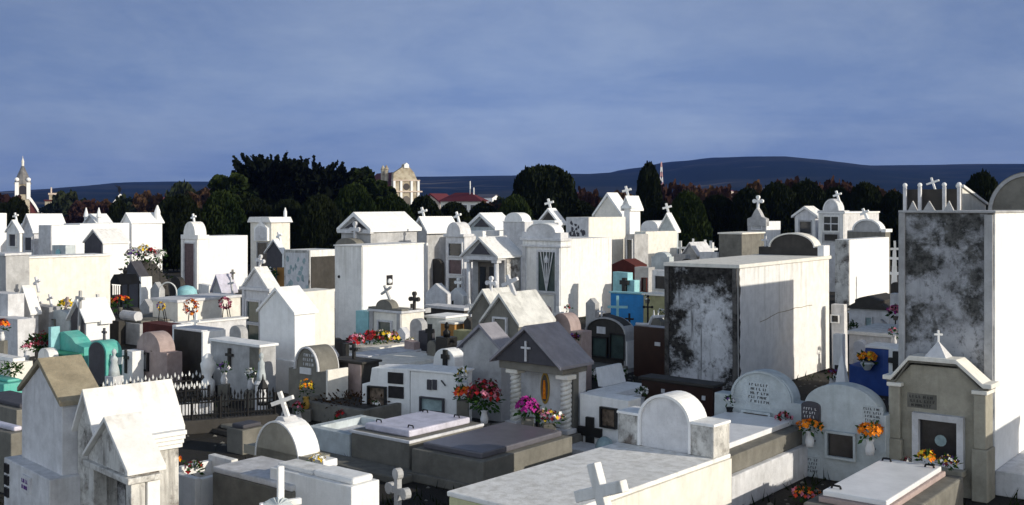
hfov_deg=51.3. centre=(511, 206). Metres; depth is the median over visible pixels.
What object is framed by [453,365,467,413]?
flower bouquet
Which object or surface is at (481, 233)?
burial vault
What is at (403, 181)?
church
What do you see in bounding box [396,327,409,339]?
headstone
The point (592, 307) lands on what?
headstone
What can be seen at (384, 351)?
grave
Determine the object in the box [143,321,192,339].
vault
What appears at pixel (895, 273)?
grave cross
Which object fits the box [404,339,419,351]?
headstone
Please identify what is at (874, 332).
grave
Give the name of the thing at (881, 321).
headstone
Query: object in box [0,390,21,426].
grave
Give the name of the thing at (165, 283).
grave hoop
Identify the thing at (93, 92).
sky
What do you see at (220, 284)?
house tomb
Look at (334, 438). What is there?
grave kerb
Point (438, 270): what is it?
headstone
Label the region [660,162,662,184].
radio mast
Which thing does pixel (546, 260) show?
door
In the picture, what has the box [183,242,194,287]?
door
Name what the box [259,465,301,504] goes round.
grave cross
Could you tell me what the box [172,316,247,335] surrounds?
burial vault
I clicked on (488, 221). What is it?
house tomb
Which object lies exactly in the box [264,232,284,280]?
house tomb
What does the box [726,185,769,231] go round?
clipped cypress
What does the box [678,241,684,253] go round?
grave cross
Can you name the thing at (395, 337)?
flower bouquet
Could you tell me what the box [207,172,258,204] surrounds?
leafy tree
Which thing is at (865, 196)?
clipped cypress
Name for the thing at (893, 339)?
flower bouquet
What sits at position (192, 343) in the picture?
vault
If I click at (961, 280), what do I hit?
burial vault
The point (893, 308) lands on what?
flower bouquet
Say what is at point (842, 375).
obelisk
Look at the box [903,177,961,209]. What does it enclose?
burial vault
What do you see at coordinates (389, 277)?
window
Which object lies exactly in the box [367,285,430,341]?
tomb
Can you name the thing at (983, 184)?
clipped cypress
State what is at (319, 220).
clipped cypress
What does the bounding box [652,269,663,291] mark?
headstone
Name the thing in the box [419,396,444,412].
window
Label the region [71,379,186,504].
house tomb
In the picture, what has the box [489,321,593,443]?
chapel tomb
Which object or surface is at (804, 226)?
window
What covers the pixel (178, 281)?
headstone
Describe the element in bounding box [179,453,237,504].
planter
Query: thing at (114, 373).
statuette
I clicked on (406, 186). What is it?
round window
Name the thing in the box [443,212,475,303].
burial vault
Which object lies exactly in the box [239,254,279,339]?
chapel tomb
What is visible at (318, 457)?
flower bouquet
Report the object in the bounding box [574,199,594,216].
clipped cypress
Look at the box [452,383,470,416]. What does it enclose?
flower bouquet
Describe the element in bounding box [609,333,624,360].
window
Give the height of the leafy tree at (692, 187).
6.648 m
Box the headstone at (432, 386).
[408,364,473,420]
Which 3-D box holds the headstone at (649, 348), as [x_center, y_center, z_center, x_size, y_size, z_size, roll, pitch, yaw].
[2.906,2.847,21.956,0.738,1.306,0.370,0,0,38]
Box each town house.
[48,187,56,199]
[428,193,448,208]
[439,181,487,211]
[478,194,498,202]
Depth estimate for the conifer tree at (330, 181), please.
82.29 m
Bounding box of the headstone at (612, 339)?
[585,315,633,377]
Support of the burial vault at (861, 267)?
on the ground
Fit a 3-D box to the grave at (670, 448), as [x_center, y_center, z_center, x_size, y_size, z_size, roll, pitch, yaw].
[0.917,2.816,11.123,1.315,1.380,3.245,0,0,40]
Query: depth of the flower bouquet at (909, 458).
12.39 m
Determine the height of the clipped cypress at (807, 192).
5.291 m
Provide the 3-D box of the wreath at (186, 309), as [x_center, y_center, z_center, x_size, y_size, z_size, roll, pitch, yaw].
[-7.671,2.844,25.730,0.463,1.318,0.453,0,0,15]
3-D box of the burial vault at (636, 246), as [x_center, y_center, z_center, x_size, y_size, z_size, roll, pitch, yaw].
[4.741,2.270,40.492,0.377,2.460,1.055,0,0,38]
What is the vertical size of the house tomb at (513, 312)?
2.218 m
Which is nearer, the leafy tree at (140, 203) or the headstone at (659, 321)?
the headstone at (659, 321)
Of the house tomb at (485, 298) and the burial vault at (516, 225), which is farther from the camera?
the burial vault at (516, 225)
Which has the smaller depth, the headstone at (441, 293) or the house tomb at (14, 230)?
the headstone at (441, 293)
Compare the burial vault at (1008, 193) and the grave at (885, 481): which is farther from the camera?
the burial vault at (1008, 193)
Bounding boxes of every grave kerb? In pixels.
[292,389,400,421]
[310,415,411,484]
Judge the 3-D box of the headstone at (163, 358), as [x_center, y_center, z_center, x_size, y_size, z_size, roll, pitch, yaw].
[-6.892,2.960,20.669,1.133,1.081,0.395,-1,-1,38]
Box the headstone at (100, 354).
[88,328,121,385]
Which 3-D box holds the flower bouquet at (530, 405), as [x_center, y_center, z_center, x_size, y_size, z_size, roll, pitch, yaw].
[0.220,3.075,15.096,0.398,0.850,0.380,0,0,27]
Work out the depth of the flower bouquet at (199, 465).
12.68 m
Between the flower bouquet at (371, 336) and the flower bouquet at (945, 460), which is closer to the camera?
the flower bouquet at (945, 460)
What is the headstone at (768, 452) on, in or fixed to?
on the ground
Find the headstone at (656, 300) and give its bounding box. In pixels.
[642,292,664,322]
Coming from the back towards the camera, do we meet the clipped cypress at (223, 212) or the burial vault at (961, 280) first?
the clipped cypress at (223, 212)
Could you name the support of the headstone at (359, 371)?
on the ground
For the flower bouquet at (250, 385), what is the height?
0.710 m
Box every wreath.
[156,301,166,321]
[182,298,199,320]
[218,296,232,316]
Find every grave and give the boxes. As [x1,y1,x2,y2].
[0,353,32,379]
[0,375,21,392]
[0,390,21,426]
[0,421,21,492]
[118,313,152,319]
[119,310,174,344]
[212,423,232,435]
[213,391,336,504]
[227,420,263,454]
[270,459,378,504]
[349,339,403,352]
[349,346,425,357]
[349,409,483,469]
[366,351,433,365]
[406,422,571,489]
[447,390,731,504]
[589,363,641,396]
[804,457,962,504]
[847,323,897,363]
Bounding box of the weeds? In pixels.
[0,314,1023,504]
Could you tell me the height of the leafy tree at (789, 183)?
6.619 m
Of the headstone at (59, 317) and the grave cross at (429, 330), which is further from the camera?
the headstone at (59, 317)
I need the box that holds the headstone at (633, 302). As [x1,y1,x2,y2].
[609,291,647,326]
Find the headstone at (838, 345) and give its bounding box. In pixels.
[833,333,844,380]
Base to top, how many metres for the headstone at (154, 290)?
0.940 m
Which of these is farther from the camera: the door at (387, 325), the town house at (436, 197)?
the town house at (436, 197)
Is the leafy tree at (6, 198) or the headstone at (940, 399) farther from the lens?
the leafy tree at (6, 198)
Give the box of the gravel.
[176,374,884,504]
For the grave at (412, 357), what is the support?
on the ground
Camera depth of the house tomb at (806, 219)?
47.27 m
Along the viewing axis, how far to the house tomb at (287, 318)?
20.14 m
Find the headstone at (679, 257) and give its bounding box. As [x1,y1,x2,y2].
[671,254,689,260]
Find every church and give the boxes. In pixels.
[14,158,38,213]
[375,163,421,204]
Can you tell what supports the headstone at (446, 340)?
on the ground
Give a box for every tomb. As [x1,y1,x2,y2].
[0,252,31,292]
[4,354,98,504]
[5,213,23,251]
[20,214,65,254]
[20,276,41,349]
[66,297,114,341]
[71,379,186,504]
[82,228,129,294]
[83,208,112,222]
[120,205,164,269]
[122,261,151,307]
[210,269,237,293]
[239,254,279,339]
[247,208,292,269]
[256,285,318,393]
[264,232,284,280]
[335,211,427,303]
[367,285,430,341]
[416,207,454,289]
[456,322,510,421]
[459,236,521,303]
[468,212,505,230]
[468,276,510,329]
[479,274,555,337]
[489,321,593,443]
[520,223,611,316]
[539,198,565,227]
[592,192,623,216]
[620,186,643,258]
[657,203,680,253]
[681,241,712,259]
[747,195,779,245]
[791,206,818,238]
[817,191,879,291]
[847,293,889,329]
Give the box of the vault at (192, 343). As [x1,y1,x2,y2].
[173,325,225,386]
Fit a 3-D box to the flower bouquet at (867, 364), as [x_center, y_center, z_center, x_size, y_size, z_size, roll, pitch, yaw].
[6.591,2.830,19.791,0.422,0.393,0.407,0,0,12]
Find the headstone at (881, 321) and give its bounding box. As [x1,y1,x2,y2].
[876,319,887,323]
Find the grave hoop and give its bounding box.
[159,282,176,296]
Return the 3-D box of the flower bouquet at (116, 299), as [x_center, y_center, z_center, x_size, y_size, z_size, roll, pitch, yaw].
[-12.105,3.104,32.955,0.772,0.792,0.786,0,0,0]
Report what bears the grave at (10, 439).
on the ground
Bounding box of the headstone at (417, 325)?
[410,318,426,341]
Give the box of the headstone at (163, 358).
[136,330,181,389]
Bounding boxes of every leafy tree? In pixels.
[0,193,29,209]
[37,202,52,213]
[43,189,86,219]
[65,198,108,222]
[95,199,111,208]
[115,193,151,211]
[131,190,162,211]
[165,179,203,202]
[184,187,209,208]
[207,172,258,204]
[348,166,388,203]
[375,179,396,194]
[481,199,501,209]
[493,196,503,210]
[577,186,600,207]
[614,190,633,200]
[661,179,690,204]
[688,182,708,193]
[692,185,714,202]
[708,183,738,200]
[744,179,761,194]
[776,176,799,188]
[815,175,852,192]
[876,185,896,195]
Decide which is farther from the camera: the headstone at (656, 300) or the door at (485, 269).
the door at (485, 269)
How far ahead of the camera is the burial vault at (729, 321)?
20.41 m
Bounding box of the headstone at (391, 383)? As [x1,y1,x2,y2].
[362,364,418,414]
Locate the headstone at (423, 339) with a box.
[419,330,434,352]
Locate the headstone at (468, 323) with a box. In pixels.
[464,317,471,329]
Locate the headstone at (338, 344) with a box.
[335,338,343,356]
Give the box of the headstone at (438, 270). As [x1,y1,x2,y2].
[433,258,444,285]
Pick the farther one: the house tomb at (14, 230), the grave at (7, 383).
the house tomb at (14, 230)
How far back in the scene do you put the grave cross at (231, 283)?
31.01 m
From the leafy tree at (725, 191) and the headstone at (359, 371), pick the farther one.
the leafy tree at (725, 191)
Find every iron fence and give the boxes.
[100,370,212,398]
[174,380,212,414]
[178,388,278,434]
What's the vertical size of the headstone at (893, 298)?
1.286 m
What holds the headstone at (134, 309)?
on the ground
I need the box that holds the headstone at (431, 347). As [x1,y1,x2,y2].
[427,340,435,355]
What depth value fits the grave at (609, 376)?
19.59 m
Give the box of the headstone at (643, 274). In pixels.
[635,266,654,291]
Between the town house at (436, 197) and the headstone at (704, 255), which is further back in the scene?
the town house at (436, 197)
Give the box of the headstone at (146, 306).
[140,299,152,313]
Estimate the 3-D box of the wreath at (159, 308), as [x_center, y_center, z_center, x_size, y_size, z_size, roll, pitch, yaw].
[-8.856,2.947,27.102,0.377,1.113,0.359,0,0,-31]
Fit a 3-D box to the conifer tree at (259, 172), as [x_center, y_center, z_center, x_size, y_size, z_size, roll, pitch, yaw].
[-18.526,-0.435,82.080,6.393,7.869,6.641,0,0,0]
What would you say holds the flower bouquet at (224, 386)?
on the ground
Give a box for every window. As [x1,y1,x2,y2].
[8,233,16,246]
[386,275,392,284]
[403,183,409,189]
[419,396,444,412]
[592,336,607,358]
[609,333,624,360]
[798,220,811,234]
[822,215,839,231]
[864,316,872,325]
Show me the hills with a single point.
(737, 173)
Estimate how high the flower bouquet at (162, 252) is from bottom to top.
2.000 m
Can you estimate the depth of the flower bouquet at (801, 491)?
12.59 m
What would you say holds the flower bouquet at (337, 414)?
on the ground
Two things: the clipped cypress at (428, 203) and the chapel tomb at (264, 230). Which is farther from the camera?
the clipped cypress at (428, 203)
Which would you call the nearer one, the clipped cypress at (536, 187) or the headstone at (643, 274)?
the headstone at (643, 274)
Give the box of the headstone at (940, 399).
[883,330,999,502]
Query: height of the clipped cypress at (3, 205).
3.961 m
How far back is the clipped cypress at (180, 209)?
56.13 m
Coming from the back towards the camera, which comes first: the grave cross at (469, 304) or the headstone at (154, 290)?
the headstone at (154, 290)
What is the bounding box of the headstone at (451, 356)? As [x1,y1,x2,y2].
[433,347,462,366]
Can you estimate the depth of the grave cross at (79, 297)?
25.54 m
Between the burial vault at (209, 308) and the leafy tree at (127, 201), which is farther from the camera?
the leafy tree at (127, 201)
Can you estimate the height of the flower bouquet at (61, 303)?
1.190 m
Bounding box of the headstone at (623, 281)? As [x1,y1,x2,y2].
[613,271,639,291]
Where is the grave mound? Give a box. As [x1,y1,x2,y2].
[119,257,173,296]
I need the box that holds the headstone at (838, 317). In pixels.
[830,303,847,370]
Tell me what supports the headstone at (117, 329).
on the ground
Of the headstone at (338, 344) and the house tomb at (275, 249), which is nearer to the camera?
the headstone at (338, 344)
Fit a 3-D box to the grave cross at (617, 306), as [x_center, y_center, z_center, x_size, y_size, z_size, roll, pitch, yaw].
[2.633,2.861,26.600,0.500,1.279,0.050,0,0,10]
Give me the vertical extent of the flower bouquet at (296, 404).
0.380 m
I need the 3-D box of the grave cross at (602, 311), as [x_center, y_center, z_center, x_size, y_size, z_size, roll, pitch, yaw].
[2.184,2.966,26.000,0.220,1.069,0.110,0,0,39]
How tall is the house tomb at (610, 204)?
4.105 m
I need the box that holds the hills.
[0,156,1023,208]
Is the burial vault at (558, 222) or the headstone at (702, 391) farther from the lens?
the burial vault at (558, 222)
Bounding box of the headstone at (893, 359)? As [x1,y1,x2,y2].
[888,347,897,372]
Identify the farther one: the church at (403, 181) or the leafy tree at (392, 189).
the church at (403, 181)
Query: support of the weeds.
on the ground
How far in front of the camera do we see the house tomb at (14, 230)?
41.28 m
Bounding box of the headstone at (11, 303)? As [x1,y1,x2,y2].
[0,291,23,316]
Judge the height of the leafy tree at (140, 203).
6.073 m
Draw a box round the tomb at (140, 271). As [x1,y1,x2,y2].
[122,261,151,307]
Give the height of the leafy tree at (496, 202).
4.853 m
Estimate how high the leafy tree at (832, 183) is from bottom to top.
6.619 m
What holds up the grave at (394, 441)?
on the ground
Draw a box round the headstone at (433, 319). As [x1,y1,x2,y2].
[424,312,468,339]
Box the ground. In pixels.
[0,265,1023,504]
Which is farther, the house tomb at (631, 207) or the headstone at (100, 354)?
the house tomb at (631, 207)
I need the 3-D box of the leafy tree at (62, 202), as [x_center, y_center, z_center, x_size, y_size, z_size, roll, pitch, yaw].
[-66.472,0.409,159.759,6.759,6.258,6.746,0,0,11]
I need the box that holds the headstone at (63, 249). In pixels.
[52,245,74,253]
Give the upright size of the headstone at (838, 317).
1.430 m
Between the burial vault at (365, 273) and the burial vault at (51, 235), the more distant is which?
the burial vault at (51, 235)
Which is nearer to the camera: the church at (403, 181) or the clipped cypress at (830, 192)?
the clipped cypress at (830, 192)
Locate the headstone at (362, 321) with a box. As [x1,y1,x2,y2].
[356,309,368,341]
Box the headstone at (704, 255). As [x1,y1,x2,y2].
[700,252,718,258]
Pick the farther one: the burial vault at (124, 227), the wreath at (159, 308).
the burial vault at (124, 227)
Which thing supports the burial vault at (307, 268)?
on the ground
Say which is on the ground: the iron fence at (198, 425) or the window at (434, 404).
the iron fence at (198, 425)
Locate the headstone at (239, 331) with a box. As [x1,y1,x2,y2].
[229,325,247,338]
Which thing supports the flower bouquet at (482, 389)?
on the ground
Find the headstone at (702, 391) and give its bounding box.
[638,373,725,416]
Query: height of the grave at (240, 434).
0.410 m
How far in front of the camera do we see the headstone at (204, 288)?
37.20 m
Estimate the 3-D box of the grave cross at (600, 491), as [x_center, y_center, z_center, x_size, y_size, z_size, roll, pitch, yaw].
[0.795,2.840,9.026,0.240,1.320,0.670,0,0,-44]
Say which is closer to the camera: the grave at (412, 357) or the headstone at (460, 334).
the grave at (412, 357)
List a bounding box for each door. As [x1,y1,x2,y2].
[24,236,32,251]
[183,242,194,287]
[256,242,267,266]
[377,320,392,339]
[478,262,493,294]
[536,250,556,293]
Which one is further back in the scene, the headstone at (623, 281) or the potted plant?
the headstone at (623, 281)
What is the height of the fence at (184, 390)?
0.560 m
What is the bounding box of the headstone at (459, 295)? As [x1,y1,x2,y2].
[451,278,466,304]
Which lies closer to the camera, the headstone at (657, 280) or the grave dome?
the grave dome
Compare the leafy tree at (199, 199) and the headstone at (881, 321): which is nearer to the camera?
the headstone at (881, 321)
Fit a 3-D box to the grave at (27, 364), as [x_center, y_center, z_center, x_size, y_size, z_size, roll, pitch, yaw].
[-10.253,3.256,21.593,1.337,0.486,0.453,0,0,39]
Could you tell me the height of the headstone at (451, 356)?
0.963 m
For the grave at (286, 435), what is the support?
on the ground
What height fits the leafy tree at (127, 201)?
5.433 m
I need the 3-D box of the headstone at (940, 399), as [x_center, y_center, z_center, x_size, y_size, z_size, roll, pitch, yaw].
[5.210,2.508,13.031,1.290,1.986,0.480,0,-1,39]
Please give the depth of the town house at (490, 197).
591.28 m
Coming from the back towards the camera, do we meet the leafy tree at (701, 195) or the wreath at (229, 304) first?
the leafy tree at (701, 195)
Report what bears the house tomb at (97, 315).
on the ground
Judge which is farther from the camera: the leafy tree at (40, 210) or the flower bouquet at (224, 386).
the leafy tree at (40, 210)
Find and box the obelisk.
[835,354,848,381]
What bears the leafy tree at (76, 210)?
on the ground
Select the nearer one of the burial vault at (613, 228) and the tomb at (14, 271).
the tomb at (14, 271)
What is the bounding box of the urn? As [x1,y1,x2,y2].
[200,353,215,397]
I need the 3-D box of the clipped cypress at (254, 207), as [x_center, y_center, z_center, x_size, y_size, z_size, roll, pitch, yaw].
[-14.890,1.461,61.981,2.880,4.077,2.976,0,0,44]
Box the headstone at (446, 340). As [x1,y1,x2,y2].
[436,322,456,351]
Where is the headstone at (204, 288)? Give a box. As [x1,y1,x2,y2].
[199,283,211,293]
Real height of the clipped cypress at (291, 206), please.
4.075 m
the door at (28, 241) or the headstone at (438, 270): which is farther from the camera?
the door at (28, 241)
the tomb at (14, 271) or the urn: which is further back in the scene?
the tomb at (14, 271)
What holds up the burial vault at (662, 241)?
on the ground
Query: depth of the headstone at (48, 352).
21.33 m
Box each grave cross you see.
[75,290,84,330]
[191,313,199,324]
[227,277,234,293]
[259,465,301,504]
[342,343,348,355]
[385,468,410,504]
[425,324,433,342]
[465,298,471,316]
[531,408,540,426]
[553,306,565,315]
[574,462,628,504]
[598,306,605,316]
[607,296,627,315]
[625,313,633,321]
[643,295,652,322]
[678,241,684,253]
[711,242,717,251]
[889,250,897,283]
[889,266,897,281]
[890,241,898,281]
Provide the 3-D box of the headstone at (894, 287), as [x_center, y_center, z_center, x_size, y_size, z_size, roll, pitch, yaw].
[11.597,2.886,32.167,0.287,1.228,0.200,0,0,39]
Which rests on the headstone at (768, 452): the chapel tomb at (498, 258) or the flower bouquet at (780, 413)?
the flower bouquet at (780, 413)
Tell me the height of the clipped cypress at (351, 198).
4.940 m
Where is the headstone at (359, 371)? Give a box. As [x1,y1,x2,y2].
[338,344,381,395]
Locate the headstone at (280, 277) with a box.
[277,267,283,286]
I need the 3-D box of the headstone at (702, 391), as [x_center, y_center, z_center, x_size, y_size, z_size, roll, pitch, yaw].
[2.785,3.172,17.549,1.398,0.661,0.430,1,0,38]
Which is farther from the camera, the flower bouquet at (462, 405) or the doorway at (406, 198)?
the doorway at (406, 198)
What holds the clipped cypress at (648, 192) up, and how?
on the ground
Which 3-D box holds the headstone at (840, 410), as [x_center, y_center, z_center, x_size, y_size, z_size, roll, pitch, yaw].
[4.257,2.880,13.623,1.110,1.238,0.315,0,0,39]
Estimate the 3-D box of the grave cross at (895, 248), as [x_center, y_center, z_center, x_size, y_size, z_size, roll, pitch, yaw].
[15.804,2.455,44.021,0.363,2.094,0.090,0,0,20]
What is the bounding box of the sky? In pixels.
[0,0,1023,191]
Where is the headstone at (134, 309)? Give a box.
[127,307,140,311]
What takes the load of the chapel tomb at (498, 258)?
on the ground
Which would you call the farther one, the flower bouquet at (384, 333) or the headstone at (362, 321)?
the headstone at (362, 321)
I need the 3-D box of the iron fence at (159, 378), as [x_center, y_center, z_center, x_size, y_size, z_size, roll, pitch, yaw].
[-6.362,3.255,19.200,2.098,0.490,0.180,0,0,-37]
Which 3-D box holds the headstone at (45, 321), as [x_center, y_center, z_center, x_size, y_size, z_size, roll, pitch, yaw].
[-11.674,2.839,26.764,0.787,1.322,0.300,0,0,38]
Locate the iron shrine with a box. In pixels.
[110,267,140,314]
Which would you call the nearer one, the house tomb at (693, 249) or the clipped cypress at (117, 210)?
the house tomb at (693, 249)
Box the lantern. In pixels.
[257,374,267,405]
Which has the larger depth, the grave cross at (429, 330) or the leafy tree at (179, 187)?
the leafy tree at (179, 187)
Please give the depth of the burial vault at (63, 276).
28.46 m
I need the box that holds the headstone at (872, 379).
[849,342,897,395]
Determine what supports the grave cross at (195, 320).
on the ground
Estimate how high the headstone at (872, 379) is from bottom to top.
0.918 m
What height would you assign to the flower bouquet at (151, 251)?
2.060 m
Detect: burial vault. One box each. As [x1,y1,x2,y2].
[0,213,6,251]
[29,253,111,309]
[39,225,86,254]
[64,223,128,264]
[151,292,241,321]
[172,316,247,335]
[181,214,247,292]
[284,248,334,289]
[302,288,334,349]
[333,242,424,339]
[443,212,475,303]
[471,230,502,238]
[503,212,532,290]
[531,220,561,226]
[566,217,624,263]
[626,234,647,266]
[635,231,676,266]
[641,220,661,230]
[663,232,830,390]
[718,231,764,256]
[835,237,888,309]
[847,208,891,293]
[898,201,1023,499]
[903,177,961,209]
[956,185,988,209]
[988,172,1023,209]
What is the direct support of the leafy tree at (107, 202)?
on the ground
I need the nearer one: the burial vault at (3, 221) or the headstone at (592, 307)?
the headstone at (592, 307)
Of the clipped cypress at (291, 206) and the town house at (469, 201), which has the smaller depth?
the clipped cypress at (291, 206)
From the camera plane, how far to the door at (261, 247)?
50.40 m
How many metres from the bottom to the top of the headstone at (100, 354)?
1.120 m
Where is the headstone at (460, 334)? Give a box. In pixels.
[453,329,471,340]
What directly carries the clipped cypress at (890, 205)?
on the ground
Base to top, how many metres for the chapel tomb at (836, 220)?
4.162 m
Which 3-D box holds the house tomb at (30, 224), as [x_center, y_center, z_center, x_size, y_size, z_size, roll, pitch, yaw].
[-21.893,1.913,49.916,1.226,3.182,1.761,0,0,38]
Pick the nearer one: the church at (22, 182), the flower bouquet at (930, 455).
the flower bouquet at (930, 455)
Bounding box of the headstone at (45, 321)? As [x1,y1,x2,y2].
[38,294,60,346]
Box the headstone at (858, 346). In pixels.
[853,340,867,362]
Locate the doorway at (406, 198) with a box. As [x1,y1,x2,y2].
[403,196,409,204]
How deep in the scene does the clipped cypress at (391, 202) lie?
62.39 m
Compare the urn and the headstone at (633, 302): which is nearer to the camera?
the urn
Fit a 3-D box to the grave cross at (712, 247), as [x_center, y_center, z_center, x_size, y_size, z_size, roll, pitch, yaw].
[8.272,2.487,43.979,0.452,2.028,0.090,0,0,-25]
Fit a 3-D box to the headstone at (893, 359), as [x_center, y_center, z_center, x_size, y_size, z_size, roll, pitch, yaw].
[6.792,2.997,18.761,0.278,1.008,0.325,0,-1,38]
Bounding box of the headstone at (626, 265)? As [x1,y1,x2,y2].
[612,258,646,290]
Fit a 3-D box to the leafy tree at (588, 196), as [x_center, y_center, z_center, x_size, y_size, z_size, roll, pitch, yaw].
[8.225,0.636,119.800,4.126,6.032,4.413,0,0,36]
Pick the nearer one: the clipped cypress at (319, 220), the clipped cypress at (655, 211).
the clipped cypress at (319, 220)
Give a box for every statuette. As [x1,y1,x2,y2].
[105,349,122,385]
[254,353,268,409]
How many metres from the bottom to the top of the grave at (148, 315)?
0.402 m
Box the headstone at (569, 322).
[555,312,591,389]
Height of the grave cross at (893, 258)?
1.862 m
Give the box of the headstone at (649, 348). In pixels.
[634,315,664,375]
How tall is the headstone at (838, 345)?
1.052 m
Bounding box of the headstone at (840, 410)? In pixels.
[801,382,889,481]
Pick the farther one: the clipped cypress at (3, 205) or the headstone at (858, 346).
the clipped cypress at (3, 205)
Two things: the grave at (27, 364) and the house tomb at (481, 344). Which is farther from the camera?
the grave at (27, 364)
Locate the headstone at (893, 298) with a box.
[890,293,897,323]
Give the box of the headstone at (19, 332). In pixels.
[0,315,34,356]
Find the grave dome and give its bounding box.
[177,285,196,295]
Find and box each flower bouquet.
[0,318,11,353]
[20,341,32,360]
[24,330,48,352]
[56,298,72,309]
[110,295,133,312]
[124,246,141,263]
[132,243,150,263]
[143,247,159,265]
[154,249,167,263]
[183,460,204,475]
[216,360,231,405]
[244,367,257,407]
[268,266,278,279]
[291,400,305,417]
[298,378,314,421]
[306,453,325,462]
[334,409,346,419]
[346,332,365,348]
[359,329,382,344]
[374,329,392,343]
[381,330,401,342]
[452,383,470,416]
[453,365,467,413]
[464,378,504,426]
[512,395,541,425]
[533,407,566,429]
[570,331,579,340]
[634,385,647,404]
[724,394,734,411]
[774,410,793,423]
[789,485,822,502]
[795,418,824,447]
[824,368,837,383]
[855,420,883,455]
[856,350,878,369]
[885,303,897,323]
[888,326,897,343]
[900,456,911,461]
[912,449,936,465]
[934,452,962,470]
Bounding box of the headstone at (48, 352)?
[38,347,58,357]
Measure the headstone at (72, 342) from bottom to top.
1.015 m
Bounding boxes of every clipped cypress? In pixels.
[0,200,6,212]
[2,195,28,251]
[107,199,128,222]
[158,196,171,217]
[162,193,206,271]
[200,189,250,252]
[240,197,271,264]
[269,197,300,248]
[292,192,343,248]
[334,182,377,219]
[376,192,415,221]
[410,194,442,220]
[440,201,472,222]
[467,201,496,217]
[497,194,534,219]
[511,163,577,231]
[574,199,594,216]
[636,160,662,230]
[643,200,669,221]
[669,189,712,253]
[703,192,731,251]
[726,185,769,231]
[760,181,800,233]
[791,177,827,209]
[825,185,848,209]
[845,181,882,210]
[874,189,902,266]
[965,168,997,209]
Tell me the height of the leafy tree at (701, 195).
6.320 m
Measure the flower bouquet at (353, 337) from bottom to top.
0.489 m
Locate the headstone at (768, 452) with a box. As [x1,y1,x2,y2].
[712,369,807,504]
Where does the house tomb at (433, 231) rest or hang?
on the ground
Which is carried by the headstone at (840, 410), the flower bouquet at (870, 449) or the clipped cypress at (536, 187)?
the flower bouquet at (870, 449)
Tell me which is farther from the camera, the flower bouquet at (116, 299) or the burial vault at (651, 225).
the burial vault at (651, 225)
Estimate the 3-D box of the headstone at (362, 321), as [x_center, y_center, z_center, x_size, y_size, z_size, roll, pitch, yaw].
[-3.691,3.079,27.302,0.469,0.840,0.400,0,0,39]
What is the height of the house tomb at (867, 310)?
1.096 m
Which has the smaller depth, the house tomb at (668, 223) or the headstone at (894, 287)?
the headstone at (894, 287)
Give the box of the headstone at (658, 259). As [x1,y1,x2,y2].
[651,252,673,269]
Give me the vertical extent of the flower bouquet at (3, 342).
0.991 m
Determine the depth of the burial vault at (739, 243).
39.89 m
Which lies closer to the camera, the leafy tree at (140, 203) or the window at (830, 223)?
the window at (830, 223)
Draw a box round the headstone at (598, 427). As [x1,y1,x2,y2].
[572,390,640,454]
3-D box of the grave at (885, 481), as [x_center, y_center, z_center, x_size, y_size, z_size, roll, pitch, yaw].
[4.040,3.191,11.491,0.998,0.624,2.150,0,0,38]
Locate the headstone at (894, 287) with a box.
[891,282,897,292]
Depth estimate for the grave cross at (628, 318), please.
26.47 m
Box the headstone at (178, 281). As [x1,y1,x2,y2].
[170,276,184,295]
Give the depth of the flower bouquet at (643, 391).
17.37 m
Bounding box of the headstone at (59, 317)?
[51,297,70,331]
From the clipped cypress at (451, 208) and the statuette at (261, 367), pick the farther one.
the clipped cypress at (451, 208)
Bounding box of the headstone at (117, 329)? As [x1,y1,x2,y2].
[110,318,125,344]
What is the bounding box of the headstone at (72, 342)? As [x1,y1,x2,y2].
[48,326,91,365]
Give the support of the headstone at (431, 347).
on the ground
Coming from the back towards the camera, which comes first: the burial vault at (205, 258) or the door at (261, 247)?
the door at (261, 247)
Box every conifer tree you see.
[231,152,311,208]
[269,155,364,205]
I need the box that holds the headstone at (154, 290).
[150,282,164,301]
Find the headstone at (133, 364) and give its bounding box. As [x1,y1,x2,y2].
[122,349,143,383]
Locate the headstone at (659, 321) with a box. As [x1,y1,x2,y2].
[651,318,664,325]
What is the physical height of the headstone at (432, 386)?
0.877 m
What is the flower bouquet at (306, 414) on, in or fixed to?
on the ground
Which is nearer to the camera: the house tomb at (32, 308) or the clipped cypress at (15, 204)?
the house tomb at (32, 308)
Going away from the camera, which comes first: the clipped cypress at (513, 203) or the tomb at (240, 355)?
the tomb at (240, 355)
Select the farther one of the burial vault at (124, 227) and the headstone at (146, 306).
the burial vault at (124, 227)
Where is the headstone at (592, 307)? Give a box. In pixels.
[586,298,598,324]
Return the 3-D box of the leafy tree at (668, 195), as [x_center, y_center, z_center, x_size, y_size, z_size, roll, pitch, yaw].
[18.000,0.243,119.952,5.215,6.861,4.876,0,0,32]
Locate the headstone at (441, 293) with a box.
[425,283,451,303]
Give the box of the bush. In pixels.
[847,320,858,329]
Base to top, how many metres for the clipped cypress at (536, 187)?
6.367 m
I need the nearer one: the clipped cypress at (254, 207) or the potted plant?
the potted plant
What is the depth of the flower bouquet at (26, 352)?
21.76 m
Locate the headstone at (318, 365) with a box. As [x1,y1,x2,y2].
[289,344,347,406]

